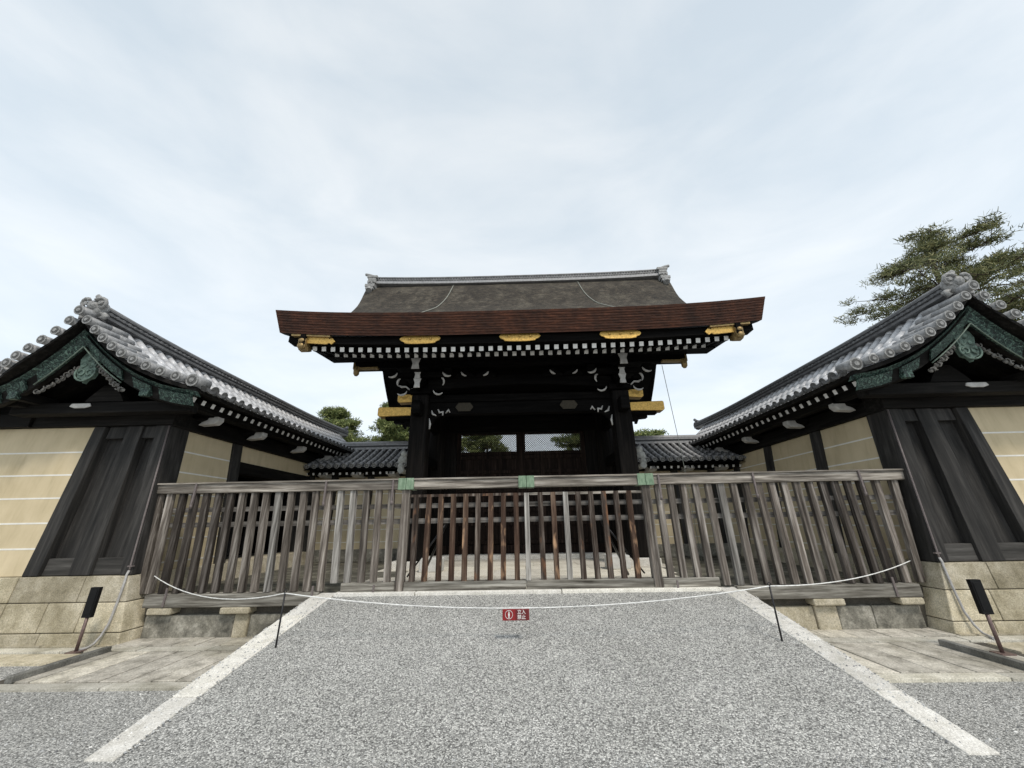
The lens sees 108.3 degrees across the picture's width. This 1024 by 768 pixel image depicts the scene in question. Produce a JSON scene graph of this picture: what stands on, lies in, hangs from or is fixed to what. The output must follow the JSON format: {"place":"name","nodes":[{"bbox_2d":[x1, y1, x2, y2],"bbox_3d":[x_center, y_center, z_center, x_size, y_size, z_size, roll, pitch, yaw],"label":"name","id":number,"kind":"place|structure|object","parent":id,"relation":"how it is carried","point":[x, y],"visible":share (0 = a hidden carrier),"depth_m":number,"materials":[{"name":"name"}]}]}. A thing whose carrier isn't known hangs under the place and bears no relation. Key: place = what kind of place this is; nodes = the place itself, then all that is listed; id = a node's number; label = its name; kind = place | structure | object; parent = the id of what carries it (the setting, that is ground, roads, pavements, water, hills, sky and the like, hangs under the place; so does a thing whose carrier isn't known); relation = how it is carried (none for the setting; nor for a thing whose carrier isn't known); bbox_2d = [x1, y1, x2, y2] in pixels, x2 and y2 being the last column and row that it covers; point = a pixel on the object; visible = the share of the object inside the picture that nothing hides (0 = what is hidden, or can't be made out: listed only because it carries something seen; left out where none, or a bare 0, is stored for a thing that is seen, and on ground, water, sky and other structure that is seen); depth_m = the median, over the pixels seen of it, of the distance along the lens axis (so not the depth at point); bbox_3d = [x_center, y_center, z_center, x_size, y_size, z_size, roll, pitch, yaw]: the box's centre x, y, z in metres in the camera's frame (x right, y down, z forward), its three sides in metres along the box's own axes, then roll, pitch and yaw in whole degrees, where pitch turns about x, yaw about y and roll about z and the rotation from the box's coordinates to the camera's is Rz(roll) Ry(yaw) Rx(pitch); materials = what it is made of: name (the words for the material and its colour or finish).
{"place":"outdoors","nodes":[
{"label":"outdoors","id":0,"kind":"place"},
{"bbox_2d":[0,636,252,691],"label":"paving","id":1,"kind":"structure","parent":0,"point":[158,664],"depth_m":4.60,"materials":[{"name":"stone"}]},
{"bbox_2d":[4,646,111,683],"bbox_3d":[-5.535,3.447,4.567,0.085,0.075,1.060,-1,-20,1],"label":"edging stone","id":2,"kind":"object","parent":1,"relation":"on","point":[13,678],"visible":1,"depth_m":4.45,"materials":[{"name":"grey stone"}]},
{"bbox_2d":[64,587,102,653],"bbox_3d":[-5.978,3.301,5.198,0.160,0.792,0.140,-1,-20,1],"label":"box lamp","id":3,"kind":"object","parent":1,"relation":"on","point":[92,601],"visible":1,"depth_m":5.22,"materials":[{"name":"metal"}]},
{"bbox_2d":[0,666,1023,767],"bbox_3d":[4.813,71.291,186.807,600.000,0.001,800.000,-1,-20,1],"label":"ground","id":4,"kind":"structure","parent":0,"point":[974,709],"depth_m":3.01,"materials":[{"name":"grey gravel"}]},
{"bbox_2d":[0,294,354,645],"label":"gate wing","id":5,"kind":"structure","parent":4,"relation":"on","point":[129,390],"depth_m":6.45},
{"bbox_2d":[0,361,94,617],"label":"plaster wall","id":6,"kind":"structure","parent":5,"relation":"attached to","point":[37,466],"depth_m":6.44,"materials":[{"name":"paint"}]},
{"bbox_2d":[78,426,169,650],"bbox_3d":[-6.012,2.228,5.934,0.194,3.307,0.583,7,-22,-21],"label":"conduit pipe","id":7,"kind":"object","parent":5,"relation":"attached to","point":[119,595],"visible":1,"depth_m":5.83,"materials":[{"name":"grey metal"}]},
{"bbox_2d":[238,477,262,554],"bbox_3d":[-7.321,3.263,9.399,0.100,2.100,2.960,-1,-20,1],"label":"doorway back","id":8,"kind":"structure","parent":5,"relation":"in","point":[240,479],"depth_m":10.29,"materials":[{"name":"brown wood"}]},
{"bbox_2d":[140,612,287,638],"bbox_3d":[-4.225,3.796,5.829,2.930,0.382,0.390,-1,-20,1],"label":"stone kerb course","id":9,"kind":"object","parent":4,"relation":"on","point":[218,625],"visible":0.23,"depth_m":5.68,"materials":[{"name":"stone"}]},
{"bbox_2d":[139,468,925,614],"bbox_3d":[0.219,2.533,6.059,12.675,1.980,0.330,-1,-20,1],"label":"wooden fence","id":10,"kind":"object","parent":9,"relation":"on","point":[904,591],"visible":0.99,"depth_m":6.01,"materials":[{"name":"grey wood"}]},
{"bbox_2d":[316,406,370,441],"bbox_3d":[-11.821,6.170,24.959,5.274,9.511,4.839,-1,-20,1],"label":"pine tree","id":11,"kind":"object","parent":4,"relation":"on","point":[343,415],"visible":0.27,"depth_m":25.45,"materials":[{"name":"green plant"}]},
{"bbox_2d":[366,401,408,441],"bbox_3d":[-7.590,5.680,24.756,4.717,10.155,4.822,-11,-23,26],"label":"pine tree","id":12,"kind":"object","parent":4,"relation":"on","point":[390,431],"visible":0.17,"depth_m":24.48,"materials":[{"name":"green plant"}]},
{"bbox_2d":[461,435,507,451],"bbox_3d":[-3.249,9.185,35.077,8.112,10.674,7.679,-1,-20,1],"label":"pine tree","id":13,"kind":"object","parent":4,"relation":"on","point":[482,444],"visible":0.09,"depth_m":35.64,"materials":[{"name":"green plant"}]},
{"bbox_2d":[0,592,1023,767],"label":"loose stones","id":14,"kind":"object","parent":4,"relation":"on","point":[616,762],"visible":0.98,"depth_m":3.40,"materials":[{"name":"grey gravel"}]},
{"bbox_2d":[142,556,927,626],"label":"platform","id":15,"kind":"structure","parent":4,"relation":"on","point":[329,587],"depth_m":7.47,"materials":[{"name":"stone"}]},
{"bbox_2d":[304,441,407,562],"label":"wall","id":16,"kind":"structure","parent":15,"relation":"on","point":[378,460],"depth_m":11.17,"materials":[{"name":"tile"}]},
{"bbox_2d":[406,523,447,576],"bbox_3d":[-1.671,3.021,6.630,0.582,1.047,1.705,8,-22,-23],"label":"brace rod","id":17,"kind":"object","parent":15,"relation":"on","point":[434,549],"visible":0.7,"depth_m":6.24,"materials":[{"name":"black metal"}]},
{"bbox_2d":[419,557,443,572],"bbox_3d":[-1.807,4.066,8.325,0.500,0.280,0.350,-1,-20,1],"label":"concrete block","id":18,"kind":"object","parent":15,"relation":"on","point":[432,566],"depth_m":8.17,"materials":[{"name":"white concrete"}]},
{"bbox_2d":[276,264,764,569],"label":"palace gate","id":19,"kind":"structure","parent":15,"relation":"on","point":[454,360],"depth_m":10.49,"materials":[{"name":"brown wood"}]},
{"bbox_2d":[455,432,522,545],"bbox_3d":[-0.745,3.290,11.891,2.104,3.467,0.140,-1,-20,1],"label":"door leaf","id":20,"kind":"structure","parent":19,"relation":"in","point":[484,463],"depth_m":12.00,"materials":[{"name":"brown wood"}]},
{"bbox_2d":[521,431,591,544],"bbox_3d":[1.370,3.239,11.856,2.104,3.467,0.140,-1,-20,1],"label":"door leaf","id":21,"kind":"structure","parent":19,"relation":"in","point":[571,461],"depth_m":11.97,"materials":[{"name":"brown wood"}]},
{"bbox_2d":[604,554,630,569],"bbox_3d":[2.352,3.966,8.257,0.500,0.280,0.350,-1,-20,1],"label":"concrete block","id":22,"kind":"object","parent":15,"relation":"on","point":[616,561],"depth_m":8.10,"materials":[{"name":"white concrete"}]},
{"bbox_2d":[600,520,644,574],"bbox_3d":[2.111,2.929,6.568,0.580,1.047,1.705,-11,-23,25],"label":"brace rod","id":23,"kind":"object","parent":15,"relation":"on","point":[612,542],"visible":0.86,"depth_m":6.18,"materials":[{"name":"black metal"}]},
{"bbox_2d":[635,434,745,556],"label":"wall","id":24,"kind":"structure","parent":15,"relation":"on","point":[659,454],"depth_m":11.00,"materials":[{"name":"tile"}]},
{"bbox_2d":[83,591,999,763],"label":"ramp","id":25,"kind":"structure","parent":4,"relation":"on","point":[538,719],"depth_m":3.37,"materials":[{"name":"grey gravel"}]},
{"bbox_2d":[275,589,286,647],"bbox_3d":[-2.713,2.768,4.332,0.048,0.647,0.020,-1,-20,1],"label":"rope stake","id":26,"kind":"object","parent":25,"relation":"on","point":[280,618],"visible":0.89,"depth_m":4.33,"materials":[{"name":"black metal"}]},
{"bbox_2d":[154,560,910,608],"bbox_3d":[0.191,2.766,5.145,12.406,0.306,1.672,-1,-20,1],"label":"rope","id":27,"kind":"object","parent":26,"relation":"attached to","point":[535,607],"visible":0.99,"depth_m":4.35,"materials":[{"name":"white fabric"}]},
{"bbox_2d":[502,607,528,620],"bbox_3d":[0.044,2.669,4.296,0.310,0.135,0.014,-1,-20,1],"label":"warning sign","id":28,"kind":"object","parent":27,"relation":"hanging from","point":[514,614],"visible":1,"depth_m":4.29,"materials":[{"name":"red plastic"}]},
{"bbox_2d":[767,582,782,641],"bbox_3d":[3.025,2.629,4.238,0.048,0.647,0.020,-1,-20,1],"label":"rope stake","id":29,"kind":"object","parent":25,"relation":"on","point":[775,611],"visible":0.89,"depth_m":4.24,"materials":[{"name":"black metal"}]},
{"bbox_2d":[84,586,999,761],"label":"kerb","id":30,"kind":"structure","parent":4,"relation":"on","point":[112,750],"depth_m":3.75,"materials":[{"name":"stone"}]},
{"bbox_2d":[544,433,579,450],"bbox_3d":[7.425,8.888,35.545,8.190,11.206,9.046,-16,-25,34],"label":"pine tree","id":31,"kind":"object","parent":4,"relation":"on","point":[567,441],"visible":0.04,"depth_m":36.38,"materials":[{"name":"green plant"}]},
{"bbox_2d":[634,428,668,435],"bbox_3d":[9.996,6.926,26.152,6.136,8.210,5.391,-17,-26,36],"label":"pine tree","id":32,"kind":"object","parent":4,"relation":"on","point":[652,432],"visible":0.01,"depth_m":26.27,"materials":[{"name":"green plant"}]},
{"bbox_2d":[771,604,926,629],"bbox_3d":[4.691,3.582,5.683,2.890,0.382,0.390,-1,-20,1],"label":"stone kerb course","id":33,"kind":"object","parent":4,"relation":"on","point":[865,616],"visible":0.38,"depth_m":5.52,"materials":[{"name":"stone"}]},
{"bbox_2d":[689,270,1023,633],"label":"gate wing","id":34,"kind":"structure","parent":4,"relation":"on","point":[928,369],"depth_m":6.29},
{"bbox_2d":[887,409,994,639],"bbox_3d":[6.428,1.929,5.734,0.178,3.307,0.605,-12,-23,28],"label":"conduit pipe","id":35,"kind":"object","parent":34,"relation":"attached to","point":[943,565],"visible":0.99,"depth_m":5.64,"materials":[{"name":"grey metal"}]},
{"bbox_2d":[833,206,1023,327],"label":"pine tree","id":36,"kind":"object","parent":4,"relation":"on","point":[929,252],"visible":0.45,"depth_m":19.39,"materials":[{"name":"green plant"}]},
{"bbox_2d":[0,0,1023,450],"label":"sky","id":37,"kind":"structure","parent":0,"point":[206,170],"materials":[{"name":"white"}]},
{"bbox_2d":[807,627,1023,682],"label":"paving","id":38,"kind":"structure","parent":0,"point":[914,655],"depth_m":4.46,"materials":[{"name":"stone"}]},
{"bbox_2d":[938,639,1023,669],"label":"edging stone","id":39,"kind":"object","parent":38,"relation":"on","point":[1001,659],"visible":1,"depth_m":4.29,"materials":[{"name":"grey stone"}]},
{"bbox_2d":[966,579,1016,655],"bbox_3d":[5.845,2.845,4.545,0.160,0.792,0.140,-1,-20,1],"label":"box lamp","id":40,"kind":"object","parent":38,"relation":"on","point":[979,596],"visible":1,"depth_m":4.56,"materials":[{"name":"metal"}]},
{"bbox_2d":[968,407,1023,503],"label":"plaster wall","id":41,"kind":"structure","parent":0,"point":[1002,429],"depth_m":6.34,"materials":[{"name":"paint"}]}
]}

